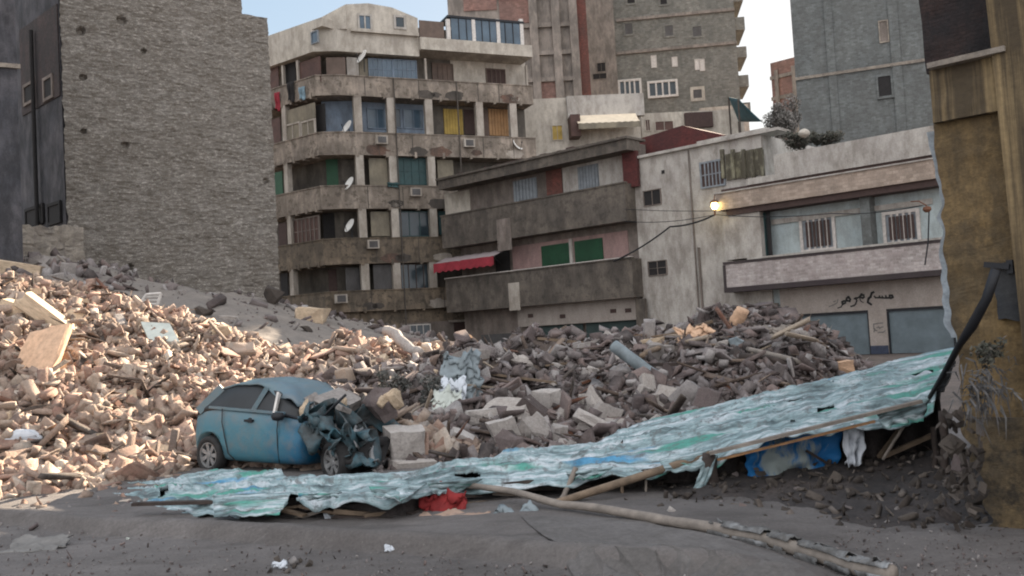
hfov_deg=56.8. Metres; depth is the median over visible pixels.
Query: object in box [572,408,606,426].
rubble chunk
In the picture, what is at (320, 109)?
door leaf
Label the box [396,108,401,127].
window
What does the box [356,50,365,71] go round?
satellite dish
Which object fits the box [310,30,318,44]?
window
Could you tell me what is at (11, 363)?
rubble chunk
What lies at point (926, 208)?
wall lamp
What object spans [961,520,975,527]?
wall stone
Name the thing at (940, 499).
wall stone
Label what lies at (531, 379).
splintered plank
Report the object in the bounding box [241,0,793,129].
sky
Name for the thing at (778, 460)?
blue curtain
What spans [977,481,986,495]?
wall stone
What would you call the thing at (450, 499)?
red cloth
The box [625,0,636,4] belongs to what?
window
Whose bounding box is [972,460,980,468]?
wall stone
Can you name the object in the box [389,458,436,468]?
concrete block
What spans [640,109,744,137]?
white rooftop house
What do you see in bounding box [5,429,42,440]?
crumpled sheet
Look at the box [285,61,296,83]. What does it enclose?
door leaf
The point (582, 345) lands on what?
chunk
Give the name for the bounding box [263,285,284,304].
boulder
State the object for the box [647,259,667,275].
window
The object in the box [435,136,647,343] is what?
brown house
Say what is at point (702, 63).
window
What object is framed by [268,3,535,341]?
apartment block
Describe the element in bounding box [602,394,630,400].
splintered plank
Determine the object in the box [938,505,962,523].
wall stone
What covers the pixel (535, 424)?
concrete block
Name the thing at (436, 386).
crushed net
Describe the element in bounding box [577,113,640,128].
awning
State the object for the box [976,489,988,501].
wall stone
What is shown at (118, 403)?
splintered plank
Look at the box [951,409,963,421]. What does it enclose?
wall stone
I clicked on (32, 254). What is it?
rubble chunk
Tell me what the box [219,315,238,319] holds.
stone
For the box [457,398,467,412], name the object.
rubble chunk
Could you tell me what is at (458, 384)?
torn cloth
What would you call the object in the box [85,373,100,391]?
rubble chunk
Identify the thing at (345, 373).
rubble chunk
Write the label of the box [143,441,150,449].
rubble chunk
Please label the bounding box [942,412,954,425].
wall stone
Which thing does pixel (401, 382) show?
crushed net
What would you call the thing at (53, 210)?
window
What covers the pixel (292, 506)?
splintered plank
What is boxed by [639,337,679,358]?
timber plank
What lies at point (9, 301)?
beam fragment
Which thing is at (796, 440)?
wooden rail
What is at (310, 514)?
splintered plank
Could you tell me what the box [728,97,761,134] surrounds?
roof canopy
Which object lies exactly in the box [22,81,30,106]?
window
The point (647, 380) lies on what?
rubble chunk
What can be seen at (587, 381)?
splintered plank
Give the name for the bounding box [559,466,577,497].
wooden stick
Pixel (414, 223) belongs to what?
window
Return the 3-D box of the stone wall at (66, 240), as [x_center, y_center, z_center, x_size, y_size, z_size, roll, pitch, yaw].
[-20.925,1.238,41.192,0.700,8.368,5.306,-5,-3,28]
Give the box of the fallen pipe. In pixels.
[609,340,667,380]
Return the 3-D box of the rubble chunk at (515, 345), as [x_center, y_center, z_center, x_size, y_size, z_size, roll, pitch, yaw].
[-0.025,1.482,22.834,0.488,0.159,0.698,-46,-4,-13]
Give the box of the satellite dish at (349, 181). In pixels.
[343,177,352,189]
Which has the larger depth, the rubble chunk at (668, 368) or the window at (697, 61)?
the window at (697, 61)
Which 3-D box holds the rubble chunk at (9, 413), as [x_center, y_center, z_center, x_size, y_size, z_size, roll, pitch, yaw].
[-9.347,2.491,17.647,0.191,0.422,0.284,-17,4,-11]
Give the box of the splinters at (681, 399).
[282,307,873,459]
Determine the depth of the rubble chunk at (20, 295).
24.10 m
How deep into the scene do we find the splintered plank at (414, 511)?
10.35 m
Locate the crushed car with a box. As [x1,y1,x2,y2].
[196,376,407,474]
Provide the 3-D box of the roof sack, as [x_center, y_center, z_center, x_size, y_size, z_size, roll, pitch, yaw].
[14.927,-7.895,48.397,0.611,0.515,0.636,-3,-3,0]
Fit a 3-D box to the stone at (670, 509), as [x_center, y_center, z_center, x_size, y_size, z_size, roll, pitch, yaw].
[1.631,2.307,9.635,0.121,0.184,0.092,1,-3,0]
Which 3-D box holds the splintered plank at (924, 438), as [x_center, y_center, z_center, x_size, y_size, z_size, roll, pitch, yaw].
[4.508,1.799,10.794,0.615,0.271,0.050,-3,-3,2]
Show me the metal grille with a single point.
(148, 295)
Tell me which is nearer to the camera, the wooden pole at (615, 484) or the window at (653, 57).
the wooden pole at (615, 484)
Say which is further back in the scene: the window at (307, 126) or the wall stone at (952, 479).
the window at (307, 126)
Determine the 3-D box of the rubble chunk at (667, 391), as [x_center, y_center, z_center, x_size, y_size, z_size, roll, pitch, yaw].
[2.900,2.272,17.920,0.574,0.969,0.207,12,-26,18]
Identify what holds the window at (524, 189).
in the brown house at (557, 231)
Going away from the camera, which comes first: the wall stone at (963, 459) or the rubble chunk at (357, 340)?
the wall stone at (963, 459)
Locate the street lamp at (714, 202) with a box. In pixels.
[710,195,717,215]
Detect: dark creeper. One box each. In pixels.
[782,130,820,151]
[817,129,845,145]
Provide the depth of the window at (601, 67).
128.31 m
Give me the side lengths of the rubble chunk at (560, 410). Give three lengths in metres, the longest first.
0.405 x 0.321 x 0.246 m
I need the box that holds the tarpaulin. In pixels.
[110,347,953,518]
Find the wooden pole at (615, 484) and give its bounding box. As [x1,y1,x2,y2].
[541,451,708,503]
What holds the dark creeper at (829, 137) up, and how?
on the white house at (870, 283)
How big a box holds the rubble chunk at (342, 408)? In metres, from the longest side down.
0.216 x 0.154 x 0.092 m
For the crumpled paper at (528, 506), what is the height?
0.209 m
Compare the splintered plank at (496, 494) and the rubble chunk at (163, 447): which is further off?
the rubble chunk at (163, 447)
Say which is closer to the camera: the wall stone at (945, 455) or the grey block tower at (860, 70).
the wall stone at (945, 455)
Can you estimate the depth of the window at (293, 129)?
68.21 m
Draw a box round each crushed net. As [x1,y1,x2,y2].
[375,369,412,392]
[418,374,442,403]
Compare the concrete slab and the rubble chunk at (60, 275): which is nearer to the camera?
the concrete slab
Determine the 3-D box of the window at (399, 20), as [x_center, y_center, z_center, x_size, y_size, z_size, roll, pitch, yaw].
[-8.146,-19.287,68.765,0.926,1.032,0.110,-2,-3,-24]
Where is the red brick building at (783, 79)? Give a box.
[770,57,798,139]
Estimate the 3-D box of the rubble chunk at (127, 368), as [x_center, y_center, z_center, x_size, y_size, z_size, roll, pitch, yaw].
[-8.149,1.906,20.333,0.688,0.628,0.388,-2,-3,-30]
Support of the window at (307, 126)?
in the apartment block at (423, 106)
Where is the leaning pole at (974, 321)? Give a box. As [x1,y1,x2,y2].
[927,268,1001,398]
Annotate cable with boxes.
[613,214,713,261]
[624,215,710,222]
[626,209,666,210]
[716,205,922,216]
[924,212,929,264]
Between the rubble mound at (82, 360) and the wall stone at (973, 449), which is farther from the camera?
the rubble mound at (82, 360)
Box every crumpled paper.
[272,559,287,568]
[323,513,333,518]
[384,544,393,551]
[493,499,538,513]
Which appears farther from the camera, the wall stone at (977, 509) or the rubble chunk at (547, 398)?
the rubble chunk at (547, 398)
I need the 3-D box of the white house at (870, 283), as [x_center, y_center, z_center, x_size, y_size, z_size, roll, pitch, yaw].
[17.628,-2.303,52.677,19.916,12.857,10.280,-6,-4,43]
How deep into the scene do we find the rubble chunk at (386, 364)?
22.17 m
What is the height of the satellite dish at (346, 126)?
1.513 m
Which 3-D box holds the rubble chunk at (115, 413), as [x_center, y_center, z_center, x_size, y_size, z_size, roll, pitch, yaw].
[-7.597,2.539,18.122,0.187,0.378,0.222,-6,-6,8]
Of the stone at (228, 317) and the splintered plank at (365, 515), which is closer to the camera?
the splintered plank at (365, 515)
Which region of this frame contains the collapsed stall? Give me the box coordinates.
[280,360,955,516]
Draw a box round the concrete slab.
[314,388,360,419]
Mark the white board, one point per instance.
(170, 335)
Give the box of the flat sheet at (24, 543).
[0,533,73,553]
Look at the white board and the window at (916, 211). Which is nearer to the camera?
the white board
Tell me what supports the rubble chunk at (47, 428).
on the rubble mound at (82, 360)
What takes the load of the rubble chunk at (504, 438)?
on the rubble mound at (545, 346)
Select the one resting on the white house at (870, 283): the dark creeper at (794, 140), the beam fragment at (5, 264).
the dark creeper at (794, 140)
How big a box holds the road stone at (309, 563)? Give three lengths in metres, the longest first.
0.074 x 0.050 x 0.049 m
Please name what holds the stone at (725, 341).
on the rubble mound at (545, 346)
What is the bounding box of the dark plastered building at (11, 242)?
[0,0,22,262]
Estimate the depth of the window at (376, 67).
68.51 m
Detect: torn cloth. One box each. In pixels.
[430,383,461,409]
[439,348,483,398]
[439,375,466,399]
[672,323,715,342]
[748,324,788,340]
[842,423,865,467]
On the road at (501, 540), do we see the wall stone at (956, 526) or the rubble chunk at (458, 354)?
the wall stone at (956, 526)
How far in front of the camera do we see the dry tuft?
8.10 m
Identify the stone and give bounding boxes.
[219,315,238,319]
[305,559,312,566]
[586,365,599,373]
[667,506,675,511]
[714,339,728,347]
[728,337,744,345]
[934,467,945,480]
[935,495,944,503]
[938,433,966,459]
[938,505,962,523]
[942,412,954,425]
[943,445,956,452]
[943,451,948,458]
[945,413,952,418]
[945,465,950,472]
[948,482,963,501]
[949,472,956,484]
[950,454,968,471]
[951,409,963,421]
[952,420,957,433]
[953,523,960,531]
[956,420,965,427]
[957,406,963,417]
[958,473,970,484]
[959,453,967,467]
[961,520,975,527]
[962,469,968,483]
[965,502,976,517]
[966,428,975,433]
[967,507,976,514]
[968,472,976,489]
[969,444,979,456]
[970,506,984,511]
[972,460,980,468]
[976,419,983,435]
[976,448,984,461]
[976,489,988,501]
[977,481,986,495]
[981,517,988,523]
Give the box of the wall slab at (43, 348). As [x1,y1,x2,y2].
[15,323,71,370]
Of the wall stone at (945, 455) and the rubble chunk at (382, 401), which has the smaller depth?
the wall stone at (945, 455)
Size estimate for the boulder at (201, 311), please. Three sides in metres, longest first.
0.685 x 0.506 x 0.420 m
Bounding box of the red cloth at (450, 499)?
[419,481,466,510]
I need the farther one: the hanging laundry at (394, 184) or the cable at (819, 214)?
the hanging laundry at (394, 184)
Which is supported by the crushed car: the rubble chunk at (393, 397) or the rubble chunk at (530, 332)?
the rubble chunk at (393, 397)
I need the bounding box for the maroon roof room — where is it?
[639,125,725,153]
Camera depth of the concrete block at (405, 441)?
14.49 m
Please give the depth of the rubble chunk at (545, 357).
21.02 m
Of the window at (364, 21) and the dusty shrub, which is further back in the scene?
the window at (364, 21)
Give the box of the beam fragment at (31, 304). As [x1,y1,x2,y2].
[13,291,79,335]
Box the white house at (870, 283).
[635,126,956,353]
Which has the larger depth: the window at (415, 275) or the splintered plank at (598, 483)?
the window at (415, 275)
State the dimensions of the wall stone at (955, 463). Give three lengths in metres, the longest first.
0.169 x 0.152 x 0.084 m
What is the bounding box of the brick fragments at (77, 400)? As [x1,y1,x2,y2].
[0,271,480,498]
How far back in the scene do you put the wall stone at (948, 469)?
8.62 m
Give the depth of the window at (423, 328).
68.43 m
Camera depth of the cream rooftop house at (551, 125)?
78.86 m
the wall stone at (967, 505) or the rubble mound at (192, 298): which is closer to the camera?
the wall stone at (967, 505)
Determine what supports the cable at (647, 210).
attached to the brown house at (557, 231)
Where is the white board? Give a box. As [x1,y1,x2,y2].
[141,322,178,343]
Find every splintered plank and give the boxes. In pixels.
[110,392,124,407]
[124,402,159,411]
[190,380,211,391]
[281,508,306,516]
[284,504,299,508]
[294,512,320,517]
[299,504,355,515]
[333,508,369,515]
[333,515,391,518]
[363,508,417,517]
[407,508,423,514]
[465,495,481,497]
[492,374,556,383]
[492,493,511,495]
[524,485,590,490]
[537,337,583,342]
[575,480,605,492]
[581,365,629,384]
[590,362,619,374]
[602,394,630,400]
[627,362,698,366]
[664,320,712,335]
[805,449,831,465]
[877,429,898,457]
[881,433,930,458]
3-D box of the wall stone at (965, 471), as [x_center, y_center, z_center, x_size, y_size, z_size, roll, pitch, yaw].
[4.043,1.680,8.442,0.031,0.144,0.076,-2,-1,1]
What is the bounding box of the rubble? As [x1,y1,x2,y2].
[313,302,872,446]
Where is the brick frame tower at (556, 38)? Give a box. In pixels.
[447,0,590,98]
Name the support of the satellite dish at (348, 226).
attached to the apartment block at (423, 106)
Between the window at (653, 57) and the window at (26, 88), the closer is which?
the window at (26, 88)
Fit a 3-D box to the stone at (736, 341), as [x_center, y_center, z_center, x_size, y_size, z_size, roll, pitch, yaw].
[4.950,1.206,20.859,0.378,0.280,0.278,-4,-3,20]
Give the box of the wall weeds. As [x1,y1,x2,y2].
[969,335,1008,368]
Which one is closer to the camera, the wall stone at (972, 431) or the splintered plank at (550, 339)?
the wall stone at (972, 431)
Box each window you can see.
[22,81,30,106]
[24,203,44,226]
[42,73,53,102]
[46,200,61,225]
[286,121,300,139]
[293,215,320,242]
[300,118,315,135]
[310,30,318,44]
[357,13,372,28]
[366,108,385,128]
[368,58,392,76]
[392,59,416,78]
[393,15,406,29]
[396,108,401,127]
[396,157,426,184]
[399,211,428,236]
[400,263,427,288]
[402,324,430,333]
[403,108,423,128]
[431,63,453,80]
[485,68,505,83]
[513,177,537,201]
[551,125,562,140]
[577,163,598,189]
[593,72,606,79]
[597,62,605,71]
[618,78,641,93]
[623,21,634,35]
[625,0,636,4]
[642,188,661,206]
[645,119,650,131]
[647,79,678,98]
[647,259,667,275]
[651,55,656,67]
[654,120,673,130]
[658,0,668,6]
[663,23,674,37]
[671,57,677,66]
[690,86,704,101]
[691,24,703,38]
[694,59,699,69]
[699,159,725,188]
[700,59,704,70]
[799,217,836,251]
[876,73,893,99]
[878,19,889,42]
[881,208,921,242]
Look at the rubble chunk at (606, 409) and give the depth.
17.34 m
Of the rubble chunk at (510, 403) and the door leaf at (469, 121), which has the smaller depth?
the rubble chunk at (510, 403)
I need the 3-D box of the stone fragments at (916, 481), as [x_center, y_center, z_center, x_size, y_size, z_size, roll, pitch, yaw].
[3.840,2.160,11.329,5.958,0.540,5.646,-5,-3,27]
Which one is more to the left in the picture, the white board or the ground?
the white board
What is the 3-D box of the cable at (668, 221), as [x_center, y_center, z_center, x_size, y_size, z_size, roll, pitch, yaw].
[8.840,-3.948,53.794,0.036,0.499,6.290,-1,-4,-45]
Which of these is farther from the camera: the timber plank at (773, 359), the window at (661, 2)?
the window at (661, 2)
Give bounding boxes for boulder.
[194,306,212,315]
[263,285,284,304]
[300,326,312,331]
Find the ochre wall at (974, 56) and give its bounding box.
[919,0,1023,528]
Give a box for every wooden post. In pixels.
[702,453,718,483]
[930,427,938,467]
[938,411,948,474]
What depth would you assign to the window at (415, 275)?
68.58 m
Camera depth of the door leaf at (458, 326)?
69.56 m
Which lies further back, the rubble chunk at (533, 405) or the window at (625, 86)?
the window at (625, 86)
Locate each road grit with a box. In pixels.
[0,449,970,567]
[0,469,189,508]
[0,520,1023,575]
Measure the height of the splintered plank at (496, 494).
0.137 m
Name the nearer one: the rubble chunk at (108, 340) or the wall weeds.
the wall weeds
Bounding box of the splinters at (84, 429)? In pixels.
[0,272,468,490]
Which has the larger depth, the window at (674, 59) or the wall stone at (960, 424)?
the window at (674, 59)
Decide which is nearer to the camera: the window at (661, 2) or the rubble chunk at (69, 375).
the rubble chunk at (69, 375)
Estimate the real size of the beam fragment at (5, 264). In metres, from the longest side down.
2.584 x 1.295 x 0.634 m
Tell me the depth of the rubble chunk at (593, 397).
18.20 m
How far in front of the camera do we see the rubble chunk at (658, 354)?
21.27 m
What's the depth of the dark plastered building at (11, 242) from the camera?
38.21 m
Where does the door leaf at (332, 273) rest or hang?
in the apartment block at (423, 106)
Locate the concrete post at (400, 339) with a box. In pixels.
[382,326,424,356]
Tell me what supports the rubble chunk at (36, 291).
on the rubble mound at (82, 360)
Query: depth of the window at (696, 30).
127.81 m
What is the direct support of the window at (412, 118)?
in the apartment block at (423, 106)
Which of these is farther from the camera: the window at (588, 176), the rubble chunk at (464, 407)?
the window at (588, 176)
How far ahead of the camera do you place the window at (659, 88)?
127.97 m
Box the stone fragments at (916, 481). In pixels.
[624,445,1007,529]
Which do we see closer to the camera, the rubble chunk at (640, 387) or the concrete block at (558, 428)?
the concrete block at (558, 428)
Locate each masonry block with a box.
[295,307,330,323]
[640,336,664,344]
[837,360,854,372]
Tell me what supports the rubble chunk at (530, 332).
on the rubble mound at (545, 346)
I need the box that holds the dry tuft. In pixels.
[947,346,1023,442]
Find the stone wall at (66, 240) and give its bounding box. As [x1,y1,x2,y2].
[22,224,84,261]
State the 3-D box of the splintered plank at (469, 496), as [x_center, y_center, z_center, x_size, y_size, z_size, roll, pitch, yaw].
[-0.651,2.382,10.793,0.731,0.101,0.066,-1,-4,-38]
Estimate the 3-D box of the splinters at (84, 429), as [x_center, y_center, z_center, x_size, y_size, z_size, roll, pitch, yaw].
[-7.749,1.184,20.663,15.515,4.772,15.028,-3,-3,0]
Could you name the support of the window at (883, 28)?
in the grey block tower at (860, 70)
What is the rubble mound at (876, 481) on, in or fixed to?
on the ground
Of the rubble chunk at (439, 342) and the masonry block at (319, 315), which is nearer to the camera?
the rubble chunk at (439, 342)
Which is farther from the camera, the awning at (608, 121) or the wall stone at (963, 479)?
the awning at (608, 121)
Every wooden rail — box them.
[131,497,297,505]
[464,468,651,489]
[709,399,922,454]
[717,420,875,460]
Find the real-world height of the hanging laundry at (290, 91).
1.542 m
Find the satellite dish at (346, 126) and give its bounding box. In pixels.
[341,120,350,131]
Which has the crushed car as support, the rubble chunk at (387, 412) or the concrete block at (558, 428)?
the rubble chunk at (387, 412)
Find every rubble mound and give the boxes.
[7,282,345,424]
[23,256,432,346]
[355,312,861,418]
[661,451,992,527]
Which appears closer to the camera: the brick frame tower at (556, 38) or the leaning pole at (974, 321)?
the leaning pole at (974, 321)
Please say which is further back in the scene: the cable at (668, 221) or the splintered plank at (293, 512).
the cable at (668, 221)
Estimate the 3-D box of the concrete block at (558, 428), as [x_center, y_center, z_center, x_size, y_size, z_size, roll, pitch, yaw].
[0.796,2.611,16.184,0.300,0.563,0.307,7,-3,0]
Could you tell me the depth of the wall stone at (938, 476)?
8.69 m
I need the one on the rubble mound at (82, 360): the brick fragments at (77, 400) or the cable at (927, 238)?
the brick fragments at (77, 400)
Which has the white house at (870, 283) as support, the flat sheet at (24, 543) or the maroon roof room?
the maroon roof room
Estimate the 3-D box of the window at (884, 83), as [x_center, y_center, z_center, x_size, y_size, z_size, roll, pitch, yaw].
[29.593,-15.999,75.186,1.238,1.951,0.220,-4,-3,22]
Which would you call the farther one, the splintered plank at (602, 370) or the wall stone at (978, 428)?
the splintered plank at (602, 370)
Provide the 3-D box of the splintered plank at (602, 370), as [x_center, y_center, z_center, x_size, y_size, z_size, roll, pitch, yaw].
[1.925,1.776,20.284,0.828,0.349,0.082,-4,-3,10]
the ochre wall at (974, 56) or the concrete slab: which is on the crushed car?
the concrete slab
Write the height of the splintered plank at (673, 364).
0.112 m
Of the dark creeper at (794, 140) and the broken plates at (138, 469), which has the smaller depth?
the broken plates at (138, 469)
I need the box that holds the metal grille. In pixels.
[141,292,161,305]
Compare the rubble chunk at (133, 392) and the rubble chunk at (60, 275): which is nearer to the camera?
the rubble chunk at (133, 392)
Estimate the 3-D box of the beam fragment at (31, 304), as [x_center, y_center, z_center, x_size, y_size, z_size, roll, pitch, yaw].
[-10.987,0.829,22.816,2.061,0.445,0.588,35,-2,2]
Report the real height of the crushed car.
1.632 m
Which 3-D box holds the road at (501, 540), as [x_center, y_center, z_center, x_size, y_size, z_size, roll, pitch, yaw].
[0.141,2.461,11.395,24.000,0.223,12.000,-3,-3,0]
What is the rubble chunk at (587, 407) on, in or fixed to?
on the rubble mound at (545, 346)
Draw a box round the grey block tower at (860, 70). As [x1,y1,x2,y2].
[790,0,932,146]
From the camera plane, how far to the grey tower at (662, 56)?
128.13 m
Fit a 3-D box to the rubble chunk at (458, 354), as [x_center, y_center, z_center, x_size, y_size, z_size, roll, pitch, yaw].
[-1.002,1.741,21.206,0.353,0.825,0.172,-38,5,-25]
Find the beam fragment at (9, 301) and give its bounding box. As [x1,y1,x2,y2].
[0,298,28,318]
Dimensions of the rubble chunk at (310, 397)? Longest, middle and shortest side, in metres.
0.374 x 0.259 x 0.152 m
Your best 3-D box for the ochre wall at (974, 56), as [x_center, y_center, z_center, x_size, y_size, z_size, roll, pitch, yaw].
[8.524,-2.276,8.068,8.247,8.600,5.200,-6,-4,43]
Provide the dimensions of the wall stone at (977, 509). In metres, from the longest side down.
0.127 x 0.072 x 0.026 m
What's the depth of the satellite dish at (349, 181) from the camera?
66.50 m
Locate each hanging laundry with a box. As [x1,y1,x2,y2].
[274,92,280,111]
[287,81,294,102]
[298,86,305,99]
[387,182,399,187]
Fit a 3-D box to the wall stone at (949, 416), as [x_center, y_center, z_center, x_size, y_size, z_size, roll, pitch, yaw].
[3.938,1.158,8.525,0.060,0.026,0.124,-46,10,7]
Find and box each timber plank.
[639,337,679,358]
[738,353,814,364]
[746,347,801,363]
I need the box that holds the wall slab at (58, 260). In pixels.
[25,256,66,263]
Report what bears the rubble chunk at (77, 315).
on the rubble mound at (82, 360)
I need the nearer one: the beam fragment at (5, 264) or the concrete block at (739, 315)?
the concrete block at (739, 315)
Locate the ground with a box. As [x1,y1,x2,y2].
[859,353,961,416]
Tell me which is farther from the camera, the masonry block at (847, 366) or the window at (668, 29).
the window at (668, 29)
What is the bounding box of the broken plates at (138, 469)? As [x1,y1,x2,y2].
[0,273,478,485]
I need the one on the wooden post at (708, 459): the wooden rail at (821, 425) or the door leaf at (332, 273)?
the wooden rail at (821, 425)
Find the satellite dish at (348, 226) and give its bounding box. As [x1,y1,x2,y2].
[344,219,353,237]
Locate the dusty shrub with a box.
[761,94,801,138]
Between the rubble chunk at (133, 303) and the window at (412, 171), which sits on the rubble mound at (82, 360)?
the rubble chunk at (133, 303)
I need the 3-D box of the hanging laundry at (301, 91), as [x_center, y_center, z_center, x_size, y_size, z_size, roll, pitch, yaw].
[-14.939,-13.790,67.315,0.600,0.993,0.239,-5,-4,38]
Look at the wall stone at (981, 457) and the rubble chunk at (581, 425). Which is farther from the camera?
the rubble chunk at (581, 425)
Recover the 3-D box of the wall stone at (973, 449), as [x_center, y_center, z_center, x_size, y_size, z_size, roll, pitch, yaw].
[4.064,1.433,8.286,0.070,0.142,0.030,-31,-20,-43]
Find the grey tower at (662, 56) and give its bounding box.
[585,0,750,130]
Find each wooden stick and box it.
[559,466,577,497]
[882,427,904,459]
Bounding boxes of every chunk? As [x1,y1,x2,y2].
[0,448,30,459]
[1,410,11,419]
[2,357,22,371]
[7,291,25,298]
[27,255,40,264]
[28,252,41,258]
[30,288,41,294]
[37,424,56,434]
[38,255,50,265]
[47,272,63,280]
[54,370,74,384]
[65,309,89,323]
[66,274,77,283]
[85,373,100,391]
[106,335,112,344]
[112,412,120,418]
[121,363,150,378]
[127,388,136,397]
[131,300,137,308]
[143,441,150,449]
[151,339,157,347]
[152,443,168,451]
[157,387,166,394]
[165,282,177,289]
[211,324,231,335]
[231,342,256,359]
[299,398,307,415]
[304,392,317,406]
[334,367,356,381]
[335,404,351,414]
[347,336,366,346]
[360,387,397,423]
[371,353,388,361]
[377,395,387,407]
[381,361,391,366]
[383,388,403,409]
[397,413,413,421]
[413,413,429,425]
[424,365,439,374]
[429,354,439,366]
[430,340,453,349]
[452,349,466,356]
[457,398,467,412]
[483,397,529,421]
[487,410,493,418]
[494,428,528,450]
[510,340,519,349]
[516,394,552,421]
[522,325,536,341]
[531,388,560,408]
[536,351,554,364]
[551,362,565,368]
[555,407,563,420]
[558,438,576,444]
[572,339,599,350]
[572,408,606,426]
[576,421,590,429]
[578,393,585,403]
[581,368,589,380]
[584,404,594,411]
[585,384,603,404]
[593,402,623,418]
[605,418,623,423]
[634,384,653,393]
[639,373,655,390]
[643,319,655,337]
[647,342,674,360]
[655,384,676,406]
[660,362,674,378]
[692,387,721,406]
[736,460,746,471]
[755,471,766,475]
[766,478,777,487]
[790,329,809,340]
[797,487,807,490]
[827,471,843,483]
[849,487,859,493]
[951,470,970,473]
[965,493,982,504]
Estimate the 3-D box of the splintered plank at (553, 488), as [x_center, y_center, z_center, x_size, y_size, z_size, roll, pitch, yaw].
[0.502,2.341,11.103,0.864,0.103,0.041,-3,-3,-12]
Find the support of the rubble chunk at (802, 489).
on the rubble mound at (876, 481)
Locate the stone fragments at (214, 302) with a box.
[1,247,447,343]
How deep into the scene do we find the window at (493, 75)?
73.43 m
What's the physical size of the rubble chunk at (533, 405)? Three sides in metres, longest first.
0.903 x 0.496 x 0.374 m
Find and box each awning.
[433,251,501,272]
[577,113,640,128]
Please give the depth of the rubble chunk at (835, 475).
10.28 m
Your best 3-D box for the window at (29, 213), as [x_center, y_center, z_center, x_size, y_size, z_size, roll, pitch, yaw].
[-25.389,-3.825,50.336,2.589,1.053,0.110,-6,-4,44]
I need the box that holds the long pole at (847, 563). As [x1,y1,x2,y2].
[468,483,900,575]
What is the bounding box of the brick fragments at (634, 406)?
[328,302,872,471]
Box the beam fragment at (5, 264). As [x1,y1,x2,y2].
[0,260,45,273]
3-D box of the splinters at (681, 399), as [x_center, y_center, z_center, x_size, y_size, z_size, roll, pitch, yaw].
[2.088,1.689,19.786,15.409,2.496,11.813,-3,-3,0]
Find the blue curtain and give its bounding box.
[745,431,842,476]
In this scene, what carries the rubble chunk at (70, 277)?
on the rubble mound at (192, 298)
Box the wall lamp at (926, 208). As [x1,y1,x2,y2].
[911,201,931,212]
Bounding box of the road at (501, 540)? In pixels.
[0,417,1023,575]
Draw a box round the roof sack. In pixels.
[798,129,809,137]
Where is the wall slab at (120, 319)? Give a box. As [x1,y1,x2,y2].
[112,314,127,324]
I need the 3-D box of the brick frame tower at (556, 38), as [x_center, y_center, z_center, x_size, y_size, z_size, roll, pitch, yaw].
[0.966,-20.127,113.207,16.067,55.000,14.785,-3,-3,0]
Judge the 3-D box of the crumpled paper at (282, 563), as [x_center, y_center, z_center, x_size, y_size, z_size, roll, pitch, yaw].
[-2.098,2.494,8.551,0.145,0.080,0.074,-3,-3,-12]
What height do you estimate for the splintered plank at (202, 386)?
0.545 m
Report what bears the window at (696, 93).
in the grey tower at (662, 56)
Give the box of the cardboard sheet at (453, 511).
[419,508,490,515]
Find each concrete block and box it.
[382,424,424,459]
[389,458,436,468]
[450,427,477,439]
[465,408,498,425]
[485,416,520,442]
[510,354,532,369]
[518,411,550,438]
[551,423,567,441]
[728,306,748,325]
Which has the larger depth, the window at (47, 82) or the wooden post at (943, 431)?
the window at (47, 82)
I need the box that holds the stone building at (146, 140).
[15,0,279,297]
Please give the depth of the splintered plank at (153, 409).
19.00 m
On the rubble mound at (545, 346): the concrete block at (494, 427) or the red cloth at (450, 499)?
the concrete block at (494, 427)
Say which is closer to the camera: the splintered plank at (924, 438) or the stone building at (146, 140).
the splintered plank at (924, 438)
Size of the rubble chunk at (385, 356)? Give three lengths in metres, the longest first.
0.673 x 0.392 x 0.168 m
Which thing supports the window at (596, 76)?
in the grey tower at (662, 56)
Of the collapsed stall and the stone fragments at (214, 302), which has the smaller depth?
the collapsed stall
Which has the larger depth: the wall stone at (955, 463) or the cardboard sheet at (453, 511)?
the cardboard sheet at (453, 511)
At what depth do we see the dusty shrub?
56.13 m
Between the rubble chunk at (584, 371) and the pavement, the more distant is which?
the rubble chunk at (584, 371)
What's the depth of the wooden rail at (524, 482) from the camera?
10.93 m
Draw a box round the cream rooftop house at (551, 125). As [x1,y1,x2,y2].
[524,93,644,155]
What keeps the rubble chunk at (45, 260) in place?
on the rubble mound at (192, 298)
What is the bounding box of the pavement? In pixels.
[522,516,817,575]
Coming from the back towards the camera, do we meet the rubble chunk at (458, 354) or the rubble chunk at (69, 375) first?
the rubble chunk at (458, 354)
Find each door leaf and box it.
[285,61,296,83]
[316,103,325,131]
[323,213,334,238]
[328,269,337,290]
[454,322,464,331]
[463,109,474,134]
[483,110,489,135]
[495,250,510,271]
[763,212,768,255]
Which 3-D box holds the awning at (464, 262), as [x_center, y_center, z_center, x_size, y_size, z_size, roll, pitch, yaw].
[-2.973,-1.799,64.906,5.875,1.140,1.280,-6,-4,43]
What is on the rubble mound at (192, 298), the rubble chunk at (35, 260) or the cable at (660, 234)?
the rubble chunk at (35, 260)
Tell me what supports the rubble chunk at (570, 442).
on the rubble mound at (545, 346)
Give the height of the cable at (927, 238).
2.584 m
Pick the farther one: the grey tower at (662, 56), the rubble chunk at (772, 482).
the grey tower at (662, 56)
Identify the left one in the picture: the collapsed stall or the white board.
the white board
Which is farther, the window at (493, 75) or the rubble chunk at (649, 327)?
the window at (493, 75)
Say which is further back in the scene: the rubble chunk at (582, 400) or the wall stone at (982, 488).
the rubble chunk at (582, 400)

